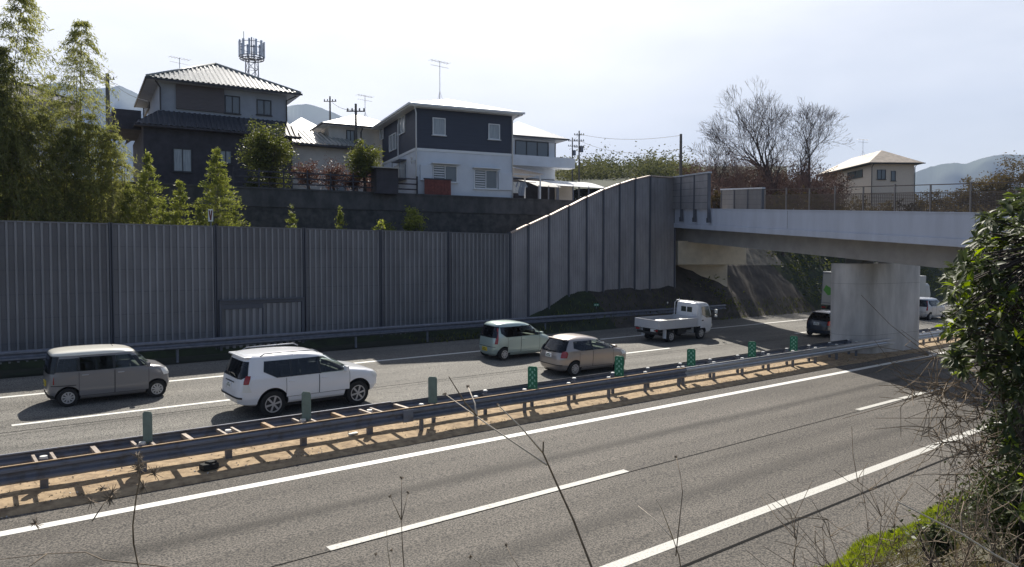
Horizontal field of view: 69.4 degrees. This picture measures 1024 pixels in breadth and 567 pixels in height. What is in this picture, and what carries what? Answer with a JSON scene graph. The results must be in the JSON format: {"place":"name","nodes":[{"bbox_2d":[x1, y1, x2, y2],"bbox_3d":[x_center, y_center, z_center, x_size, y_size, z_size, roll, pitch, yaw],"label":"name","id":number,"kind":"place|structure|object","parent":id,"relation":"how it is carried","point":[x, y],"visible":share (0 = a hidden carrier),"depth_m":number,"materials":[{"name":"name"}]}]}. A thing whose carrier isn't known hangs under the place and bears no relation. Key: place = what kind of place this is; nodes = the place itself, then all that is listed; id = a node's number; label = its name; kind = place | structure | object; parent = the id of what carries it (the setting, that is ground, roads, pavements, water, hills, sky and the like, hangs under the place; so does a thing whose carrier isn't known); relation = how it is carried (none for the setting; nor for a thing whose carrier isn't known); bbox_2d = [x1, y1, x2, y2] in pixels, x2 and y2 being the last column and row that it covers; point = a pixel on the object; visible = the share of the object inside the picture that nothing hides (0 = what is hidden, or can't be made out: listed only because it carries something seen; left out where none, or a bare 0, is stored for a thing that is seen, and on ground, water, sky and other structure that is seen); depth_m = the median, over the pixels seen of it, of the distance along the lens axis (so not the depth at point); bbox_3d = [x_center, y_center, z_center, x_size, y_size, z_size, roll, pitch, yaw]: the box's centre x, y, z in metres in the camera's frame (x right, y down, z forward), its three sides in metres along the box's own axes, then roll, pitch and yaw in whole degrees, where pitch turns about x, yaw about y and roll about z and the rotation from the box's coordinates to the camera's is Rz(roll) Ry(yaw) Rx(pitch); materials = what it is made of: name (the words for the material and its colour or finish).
{"place":"outdoors","nodes":[
{"label":"outdoors","id":0,"kind":"place"},
{"bbox_2d":[3,82,79,175],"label":"distant house","id":1,"kind":"structure","parent":0,"point":[52,100],"depth_m":59.66,"materials":[{"name":"tile"}]},
{"bbox_2d":[41,82,342,181],"bbox_3d":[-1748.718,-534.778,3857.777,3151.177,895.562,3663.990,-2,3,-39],"label":"mountains","id":2,"kind":"structure","parent":0,"point":[315,115],"depth_m":3504.90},
{"bbox_2d":[0,333,479,378],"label":"verge","id":3,"kind":"structure","parent":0,"point":[166,361],"depth_m":35.03,"materials":[{"name":"concrete"}]},
{"bbox_2d":[0,304,725,362],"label":"roadside guardrail","id":4,"kind":"object","parent":3,"relation":"on","point":[32,354],"visible":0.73,"depth_m":34.88,"materials":[{"name":"metal"}]},
{"bbox_2d":[0,138,980,378],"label":"hillside","id":5,"kind":"structure","parent":0,"point":[757,278],"depth_m":56.45,"materials":[{"name":"plant"}]},
{"bbox_2d":[0,45,42,215],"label":"bamboo","id":6,"kind":"object","parent":5,"relation":"on","point":[5,74],"visible":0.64,"depth_m":31.55,"materials":[{"name":"green plant"}]},
{"bbox_2d":[0,83,59,221],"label":"bamboo","id":7,"kind":"object","parent":5,"relation":"on","point":[8,164],"visible":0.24,"depth_m":31.37,"materials":[{"name":"green plant"}]},
{"bbox_2d":[0,0,64,219],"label":"bamboo","id":8,"kind":"object","parent":5,"relation":"on","point":[25,21],"visible":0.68,"depth_m":32.51,"materials":[{"name":"green plant"}]},
{"bbox_2d":[0,98,90,221],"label":"bamboo","id":9,"kind":"object","parent":5,"relation":"on","point":[22,152],"visible":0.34,"depth_m":31.52,"materials":[{"name":"green plant"}]},
{"bbox_2d":[0,104,101,222],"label":"bamboo","id":10,"kind":"object","parent":5,"relation":"on","point":[49,136],"visible":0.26,"depth_m":32.52,"materials":[{"name":"green plant"}]},
{"bbox_2d":[11,126,118,222],"bbox_3d":[-20.013,-1.966,33.454,4.997,10.326,5.083,1,2,16],"label":"bamboo","id":11,"kind":"object","parent":5,"relation":"on","point":[65,130],"visible":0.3,"depth_m":33.04,"materials":[{"name":"green plant"}]},
{"bbox_2d":[40,19,119,219],"bbox_3d":[-20.047,-6.433,34.288,3.556,11.586,3.597,-2,3,-39],"label":"bamboo","id":12,"kind":"object","parent":5,"relation":"on","point":[76,51],"visible":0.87,"depth_m":33.94,"materials":[{"name":"green plant"}]},
{"bbox_2d":[33,112,151,223],"bbox_3d":[-19.667,-2.228,34.514,5.771,11.522,5.845,-2,3,-39],"label":"bamboo","id":13,"kind":"object","parent":5,"relation":"on","point":[91,129],"visible":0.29,"depth_m":33.98,"materials":[{"name":"green plant"}]},
{"bbox_2d":[65,123,161,223],"bbox_3d":[-18.922,-2.313,34.854,5.113,10.469,5.197,-2,3,-39],"label":"bamboo","id":14,"kind":"object","parent":5,"relation":"on","point":[114,155],"visible":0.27,"depth_m":34.49,"materials":[{"name":"green plant"}]},
{"bbox_2d":[109,183,142,223],"bbox_3d":[-17.908,-2.340,34.528,3.083,4.672,2.949,-2,3,-39],"label":"bamboo sapling","id":15,"kind":"object","parent":5,"relation":"on","point":[129,197],"visible":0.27,"depth_m":34.43,"materials":[{"name":"green plant"}]},
{"bbox_2d":[124,148,175,224],"bbox_3d":[-17.264,-3.292,35.199,3.746,6.196,3.386,1,2,20],"label":"bamboo sapling","id":16,"kind":"object","parent":5,"relation":"on","point":[147,167],"visible":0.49,"depth_m":35.01,"materials":[{"name":"green plant"}]},
{"bbox_2d":[168,179,193,224],"bbox_3d":[-16.081,-2.573,35.695,2.664,5.126,2.786,-2,3,-39],"label":"bamboo sapling","id":17,"kind":"object","parent":5,"relation":"on","point":[180,192],"visible":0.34,"depth_m":35.62,"materials":[{"name":"green plant"}]},
{"bbox_2d":[187,147,249,226],"bbox_3d":[-14.380,-3.127,36.109,4.450,7.091,4.449,0,2,11],"label":"bamboo sapling","id":18,"kind":"object","parent":5,"relation":"on","point":[217,185],"visible":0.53,"depth_m":35.93,"materials":[{"name":"green plant"}]},
{"bbox_2d":[109,56,375,190],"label":"tiled house","id":19,"kind":"structure","parent":5,"relation":"on","point":[197,114],"depth_m":47.48,"materials":[{"name":"tile"}]},
{"bbox_2d":[172,148,192,172],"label":"window","id":20,"kind":"structure","parent":19,"relation":"in","point":[182,157],"depth_m":46.00,"materials":[{"name":"grey"}]},
{"bbox_2d":[224,95,240,114],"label":"window","id":21,"kind":"structure","parent":19,"relation":"in","point":[232,103],"depth_m":48.29,"materials":[{"name":"grey"}]},
{"bbox_2d":[238,31,264,76],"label":"telecom mast","id":22,"kind":"object","parent":5,"relation":"on","point":[241,49],"visible":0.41,"depth_m":116.27,"materials":[{"name":"metal"}]},
{"bbox_2d":[0,220,511,363],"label":"noise barrier","id":23,"kind":"object","parent":5,"relation":"on","point":[63,284],"visible":0.77,"depth_m":33.75,"materials":[{"name":"metal"}]},
{"bbox_2d":[229,116,302,187],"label":"tree","id":24,"kind":"object","parent":5,"relation":"on","point":[266,145],"visible":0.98,"depth_m":42.33,"materials":[{"name":"green plant"}]},
{"bbox_2d":[0,177,576,233],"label":"retaining wall","id":25,"kind":"structure","parent":5,"relation":"on","point":[364,213],"depth_m":43.65,"materials":[{"name":"concrete"}]},
{"bbox_2d":[233,167,417,193],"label":"garden fence","id":26,"kind":"object","parent":25,"relation":"on","point":[307,178],"visible":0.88,"depth_m":42.30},
{"bbox_2d":[423,178,451,194],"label":"red panel","id":27,"kind":"object","parent":25,"relation":"on","point":[437,186],"visible":1,"depth_m":45.84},
{"bbox_2d":[290,159,322,188],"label":"bush","id":28,"kind":"object","parent":5,"relation":"on","point":[306,168],"visible":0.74,"depth_m":44.63,"materials":[{"name":"brown plant"}]},
{"bbox_2d":[317,155,348,189],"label":"bush","id":29,"kind":"object","parent":5,"relation":"on","point":[335,171],"visible":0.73,"depth_m":44.68,"materials":[{"name":"brown plant"}]},
{"bbox_2d":[309,94,381,191],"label":"cream house","id":30,"kind":"structure","parent":5,"relation":"on","point":[343,128],"depth_m":53.67,"materials":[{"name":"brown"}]},
{"bbox_2d":[342,138,384,191],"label":"tree","id":31,"kind":"object","parent":5,"relation":"on","point":[363,161],"visible":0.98,"depth_m":43.69,"materials":[{"name":"green plant"}]},
{"bbox_2d":[371,166,402,194],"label":"garden shed","id":32,"kind":"structure","parent":5,"relation":"on","point":[384,180],"depth_m":43.60,"materials":[{"name":"metal"}]},
{"bbox_2d":[400,205,428,230],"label":"bush","id":33,"kind":"object","parent":5,"relation":"on","point":[415,220],"visible":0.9,"depth_m":40.76,"materials":[{"name":"green plant"}]},
{"bbox_2d":[371,59,524,197],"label":"navy house","id":34,"kind":"structure","parent":5,"relation":"on","point":[466,148],"depth_m":47.24,"materials":[{"name":"white"}]},
{"bbox_2d":[431,117,446,136],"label":"window","id":35,"kind":"structure","parent":34,"relation":"in","point":[438,124],"depth_m":46.29,"materials":[{"name":"white"}]},
{"bbox_2d":[431,162,460,183],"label":"window","id":36,"kind":"structure","parent":34,"relation":"in","point":[443,171],"depth_m":46.48,"materials":[{"name":"white"}]},
{"bbox_2d":[473,167,500,189],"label":"window","id":37,"kind":"structure","parent":34,"relation":"in","point":[483,179],"depth_m":47.62,"materials":[{"name":"white"}]},
{"bbox_2d":[513,167,544,198],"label":"patio canopy","id":38,"kind":"object","parent":5,"relation":"on","point":[522,173],"visible":0.7,"depth_m":49.66,"materials":[{"name":"white"}]},
{"bbox_2d":[529,179,604,199],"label":"carport","id":39,"kind":"object","parent":5,"relation":"on","point":[573,184],"visible":0.66,"depth_m":57.52,"materials":[{"name":"metal"}]},
{"bbox_2d":[507,175,675,317],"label":"noise barrier","id":40,"kind":"object","parent":5,"relation":"on","point":[619,236],"visible":0.83,"depth_m":48.72,"materials":[{"name":"grey"}]},
{"bbox_2d":[409,290,823,342],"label":"verge grass","id":41,"kind":"structure","parent":5,"relation":"on","point":[473,333],"depth_m":49.92,"materials":[{"name":"green plant"}]},
{"bbox_2d":[687,128,750,204],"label":"bare tree","id":42,"kind":"object","parent":5,"relation":"on","point":[727,152],"visible":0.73,"depth_m":70.13,"materials":[{"name":"brown plant"}]},
{"bbox_2d":[717,150,764,203],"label":"thicket shrub","id":43,"kind":"object","parent":5,"relation":"on","point":[734,169],"visible":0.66,"depth_m":67.98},
{"bbox_2d":[696,75,804,208],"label":"bare tree","id":44,"kind":"object","parent":5,"relation":"on","point":[755,139],"visible":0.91,"depth_m":73.94,"materials":[{"name":"brown plant"}]},
{"bbox_2d":[777,97,855,208],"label":"bare tree","id":45,"kind":"object","parent":5,"relation":"on","point":[809,140],"visible":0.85,"depth_m":74.21,"materials":[{"name":"brown plant"}]},
{"bbox_2d":[687,250,948,309],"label":"undergrowth","id":46,"kind":"object","parent":5,"relation":"on","point":[817,263],"visible":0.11,"depth_m":65.84,"materials":[{"name":"green plant"}]},
{"bbox_2d":[815,139,925,210],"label":"beige house","id":47,"kind":"structure","parent":5,"relation":"on","point":[883,168],"depth_m":87.85,"materials":[{"name":"grey"}]},
{"bbox_2d":[953,172,996,211],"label":"tree","id":48,"kind":"object","parent":5,"relation":"on","point":[967,181],"visible":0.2,"depth_m":118.63,"materials":[{"name":"brown plant"}]},
{"bbox_2d":[968,171,1018,210],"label":"tree","id":49,"kind":"object","parent":5,"relation":"on","point":[994,184],"visible":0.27,"depth_m":116.42,"materials":[{"name":"brown plant"}]},
{"bbox_2d":[978,152,1023,212],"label":"tree","id":50,"kind":"object","parent":5,"relation":"on","point":[1004,185],"visible":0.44,"depth_m":114.22,"materials":[{"name":"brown plant"}]},
{"bbox_2d":[0,300,993,455],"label":"carriageway","id":51,"kind":"structure","parent":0,"point":[44,407],"depth_m":28.58,"materials":[{"name":"asphalt"}]},
{"bbox_2d":[43,342,168,406],"bbox_3d":[-13.380,2.859,24.458,3.588,1.860,1.775,-2,5,-39],"label":"minivan","id":52,"kind":"object","parent":51,"relation":"on","point":[72,375],"visible":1,"depth_m":23.68,"materials":[{"name":"grey paint"}]},
{"bbox_2d":[221,343,376,416],"bbox_3d":[-6.895,3.022,24.293,4.819,1.964,2.280,-2,6,-40],"label":"off road car","id":53,"kind":"object","parent":51,"relation":"on","point":[270,381],"visible":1,"depth_m":23.15,"materials":[{"name":"white paint"}]},
{"bbox_2d":[0,305,949,397],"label":"edge line","id":54,"kind":"object","parent":51,"relation":"on","point":[392,359],"visible":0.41,"depth_m":33.43,"materials":[{"name":"paint"}]},
{"bbox_2d":[12,315,948,425],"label":"lane line","id":55,"kind":"object","parent":51,"relation":"on","point":[196,403],"visible":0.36,"depth_m":22.98,"materials":[{"name":"paint"}]},
{"bbox_2d":[479,320,548,359],"bbox_3d":[0.165,2.580,35.031,3.584,1.712,1.823,-2,5,-39],"label":"hatchback","id":56,"kind":"object","parent":51,"relation":"on","point":[502,339],"visible":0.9,"depth_m":34.07,"materials":[{"name":"grey paint"}]},
{"bbox_2d":[539,333,625,375],"bbox_3d":[3.108,2.952,31.974,4.094,1.601,2.008,-1,5,-38],"label":"hatchback","id":57,"kind":"object","parent":51,"relation":"on","point":[572,354],"visible":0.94,"depth_m":30.90,"materials":[{"name":"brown metal"}]},
{"bbox_2d":[635,298,717,341],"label":"flatbed truck","id":58,"kind":"object","parent":51,"relation":"on","point":[698,322],"visible":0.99,"depth_m":42.43,"materials":[{"name":"white"}]},
{"bbox_2d":[806,310,830,334],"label":"hatchback","id":59,"kind":"object","parent":51,"relation":"on","point":[818,321],"visible":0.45,"depth_m":45.06,"materials":[{"name":"grey paint"}]},
{"bbox_2d":[821,271,830,309],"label":"box truck","id":60,"kind":"object","parent":51,"relation":"on","point":[826,291],"visible":0.02,"depth_m":57.85,"materials":[{"name":"grey"}]},
{"bbox_2d":[919,297,945,319],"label":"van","id":61,"kind":"object","parent":51,"relation":"on","point":[928,309],"visible":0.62,"depth_m":56.97,"materials":[{"name":"silver metal"}]},
{"bbox_2d":[0,339,1016,566],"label":"carriageway","id":62,"kind":"structure","parent":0,"point":[270,525],"depth_m":16.79,"materials":[{"name":"asphalt"}]},
{"bbox_2d":[0,344,987,535],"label":"edge line","id":63,"kind":"object","parent":62,"relation":"on","point":[92,516],"visible":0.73,"depth_m":18.48,"materials":[{"name":"paint"}]},
{"bbox_2d":[326,385,949,549],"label":"lane line","id":64,"kind":"object","parent":62,"relation":"on","point":[408,527],"visible":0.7,"depth_m":15.89,"materials":[{"name":"paint"}]},
{"bbox_2d":[271,372,1004,566],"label":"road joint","id":65,"kind":"object","parent":62,"relation":"on","point":[558,490],"visible":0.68,"depth_m":16.66,"materials":[{"name":"black"}]},
{"bbox_2d":[600,422,1000,566],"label":"edge line","id":66,"kind":"object","parent":62,"relation":"on","point":[647,553],"visible":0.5,"depth_m":16.18,"materials":[{"name":"paint"}]},
{"bbox_2d":[679,442,987,566],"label":"road joint","id":67,"kind":"object","parent":62,"relation":"on","point":[743,541],"visible":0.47,"depth_m":15.84,"materials":[{"name":"black"}]},
{"bbox_2d":[0,328,1022,517],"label":"median strip","id":68,"kind":"object","parent":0,"point":[181,470],"visible":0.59,"depth_m":20.12,"materials":[{"name":"concrete"}]},
{"bbox_2d":[0,401,412,488],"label":"median guardrail","id":69,"kind":"object","parent":68,"relation":"on","point":[43,466],"visible":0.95,"depth_m":17.60,"materials":[{"name":"metal"}]},
{"bbox_2d":[142,411,152,444],"bbox_3d":[-8.512,3.444,17.269,0.300,0.898,0.087,1,2,23],"label":"glare board","id":70,"kind":"object","parent":69,"relation":"attached to","point":[147,428],"visible":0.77,"depth_m":17.30,"materials":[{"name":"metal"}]},
{"bbox_2d":[302,392,310,421],"bbox_3d":[-5.478,3.349,19.695,0.300,0.922,0.087,1,2,23],"label":"glare board","id":71,"kind":"object","parent":69,"relation":"attached to","point":[306,405],"visible":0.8,"depth_m":19.73,"materials":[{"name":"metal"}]},
{"bbox_2d":[407,367,686,429],"bbox_3d":[1.819,3.901,24.970,12.464,1.050,0.348,-2,3,-39],"label":"median guardrail","id":72,"kind":"object","parent":68,"relation":"on","point":[421,412],"visible":0.92,"depth_m":24.10,"materials":[{"name":"metal"}]},
{"bbox_2d":[390,323,986,422],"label":"median guardrail","id":73,"kind":"object","parent":68,"relation":"on","point":[494,391],"visible":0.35,"depth_m":27.18,"materials":[{"name":"metal"}]},
{"bbox_2d":[428,377,436,403],"bbox_3d":[-2.381,3.261,22.172,0.300,0.926,0.087,1,2,23],"label":"glare board","id":74,"kind":"object","parent":73,"relation":"attached to","point":[432,390],"visible":0.87,"depth_m":22.20,"materials":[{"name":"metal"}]},
{"bbox_2d":[681,323,987,385],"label":"median guardrail","id":75,"kind":"object","parent":68,"relation":"on","point":[742,363],"visible":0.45,"depth_m":33.33,"materials":[{"name":"metal"}]},
{"bbox_2d":[674,209,1023,353],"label":"road bridge","id":76,"kind":"structure","parent":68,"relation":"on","point":[900,247],"depth_m":39.05,"materials":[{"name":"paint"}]},
{"bbox_2d":[673,171,711,222],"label":"bridge screen","id":77,"kind":"object","parent":76,"relation":"on","point":[692,191],"visible":0.84,"depth_m":50.25,"materials":[{"name":"grey"}]},
{"bbox_2d":[720,187,764,208],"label":"bridge screen","id":78,"kind":"object","parent":76,"relation":"on","point":[742,198],"visible":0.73,"depth_m":55.27,"materials":[{"name":"metal"}]},
{"bbox_2d":[764,181,1023,211],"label":"bridge fence","id":79,"kind":"object","parent":76,"relation":"on","point":[786,199],"visible":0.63,"depth_m":40.80,"materials":[{"name":"grey"}]},
{"bbox_2d":[0,0,1023,209],"label":"sky","id":80,"kind":"structure","parent":0,"point":[930,82],"materials":[{"name":"white"}]},
{"bbox_2d":[513,122,574,199],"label":"house","id":81,"kind":"structure","parent":0,"point":[534,148],"depth_m":60.81,"materials":[{"name":"white"}]},
{"bbox_2d":[515,140,548,156],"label":"window","id":82,"kind":"structure","parent":81,"relation":"in","point":[533,148],"depth_m":60.71,"materials":[{"name":"grey"}]},
{"bbox_2d":[554,166,786,189],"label":"wooded hill","id":83,"kind":"structure","parent":0,"point":[605,183],"depth_m":122.47,"materials":[{"name":"green plant"}]},
{"bbox_2d":[844,506,1020,566],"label":"embankment","id":84,"kind":"structure","parent":0,"point":[978,553],"depth_m":9.26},
{"bbox_2d":[0,451,168,566],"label":"dry weed","id":85,"kind":"object","parent":84,"relation":"on","point":[137,467],"visible":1,"depth_m":2.42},
{"bbox_2d":[443,376,592,566],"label":"dry weed","id":86,"kind":"object","parent":84,"relation":"on","point":[557,485],"visible":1,"depth_m":2.59,"materials":[{"name":"beige"}]},
{"bbox_2d":[746,482,811,566],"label":"dry weed","id":87,"kind":"object","parent":84,"relation":"on","point":[795,537],"visible":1,"depth_m":5.15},
{"bbox_2d":[834,437,943,566],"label":"dry weed","id":88,"kind":"object","parent":84,"relation":"on","point":[877,548],"visible":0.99,"depth_m":6.27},
{"bbox_2d":[862,470,950,566],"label":"dry weed","id":89,"kind":"object","parent":84,"relation":"on","point":[894,523],"visible":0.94,"depth_m":7.80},
{"bbox_2d":[811,466,1020,566],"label":"grass strip","id":90,"kind":"object","parent":84,"relation":"on","point":[871,538],"depth_m":13.67,"materials":[{"name":"plant"}]},
{"bbox_2d":[880,498,970,566],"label":"dry weed","id":91,"kind":"object","parent":84,"relation":"on","point":[933,541],"visible":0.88,"depth_m":6.03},
{"bbox_2d":[834,502,1023,566],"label":"dry undergrowth","id":92,"kind":"object","parent":84,"relation":"on","point":[907,550],"visible":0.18,"depth_m":10.40,"materials":[{"name":"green plant"}]},
{"bbox_2d":[843,187,1023,566],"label":"broadleaf shrub","id":93,"kind":"object","parent":84,"relation":"on","point":[999,291],"visible":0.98,"depth_m":6.13,"materials":[{"name":"green plant"}]},
{"bbox_2d":[914,520,960,566],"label":"bush","id":94,"kind":"object","parent":84,"relation":"on","point":[943,546],"visible":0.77,"depth_m":7.02,"materials":[{"name":"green plant"}]},
{"bbox_2d":[911,439,995,566],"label":"dry weed","id":95,"kind":"object","parent":84,"relation":"on","point":[961,503],"visible":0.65,"depth_m":6.92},
{"bbox_2d":[888,460,1021,551],"bbox_3d":[14.302,2.806,15.994,18.975,2.967,4.323,-2,3,-39],"label":"ground cover","id":96,"kind":"object","parent":84,"relation":"on","point":[918,525],"visible":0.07,"depth_m":11.93,"materials":[{"name":"green plant"}]},
{"bbox_2d":[896,501,1017,566],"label":"branch","id":97,"kind":"object","parent":84,"relation":"on","point":[989,551],"visible":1,"depth_m":4.80,"materials":[{"name":"beige"}]},
{"bbox_2d":[903,455,1023,566],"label":"dry weed","id":98,"kind":"object","parent":84,"relation":"on","point":[955,487],"visible":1,"depth_m":5.27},
{"bbox_2d":[932,457,1000,566],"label":"dry weed","id":99,"kind":"object","parent":84,"relation":"on","point":[968,546],"visible":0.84,"depth_m":5.65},
{"bbox_2d":[927,443,1010,566],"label":"dry weed","id":100,"kind":"object","parent":84,"relation":"on","point":[956,561],"visible":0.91,"depth_m":5.86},
{"bbox_2d":[916,478,1022,566],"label":"dry weed","id":101,"kind":"object","parent":84,"relation":"on","point":[976,524],"visible":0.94,"depth_m":5.44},
{"bbox_2d":[939,477,1016,566],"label":"dry weed","id":102,"kind":"object","parent":84,"relation":"on","point":[969,554],"visible":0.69,"depth_m":6.07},
{"bbox_2d":[936,441,1023,565],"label":"bush","id":103,"kind":"object","parent":84,"relation":"on","point":[1003,519],"visible":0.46,"depth_m":6.95,"materials":[{"name":"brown plant"}]},
{"bbox_2d":[936,460,1023,566],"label":"dry weed","id":104,"kind":"object","parent":84,"relation":"on","point":[1005,556],"visible":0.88,"depth_m":5.54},
{"bbox_2d":[956,483,1023,566],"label":"dry weed","id":105,"kind":"object","parent":84,"relation":"on","point":[993,532],"visible":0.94,"depth_m":5.54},
{"bbox_2d":[976,391,1023,553],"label":"bush","id":106,"kind":"object","parent":84,"relation":"on","point":[989,428],"visible":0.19,"depth_m":7.54,"materials":[{"name":"green plant"}]},
{"bbox_2d":[915,154,1023,209],"bbox_3d":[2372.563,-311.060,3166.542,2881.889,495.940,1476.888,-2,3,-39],"label":"mountains","id":107,"kind":"structure","parent":0,"point":[952,173],"depth_m":2883.35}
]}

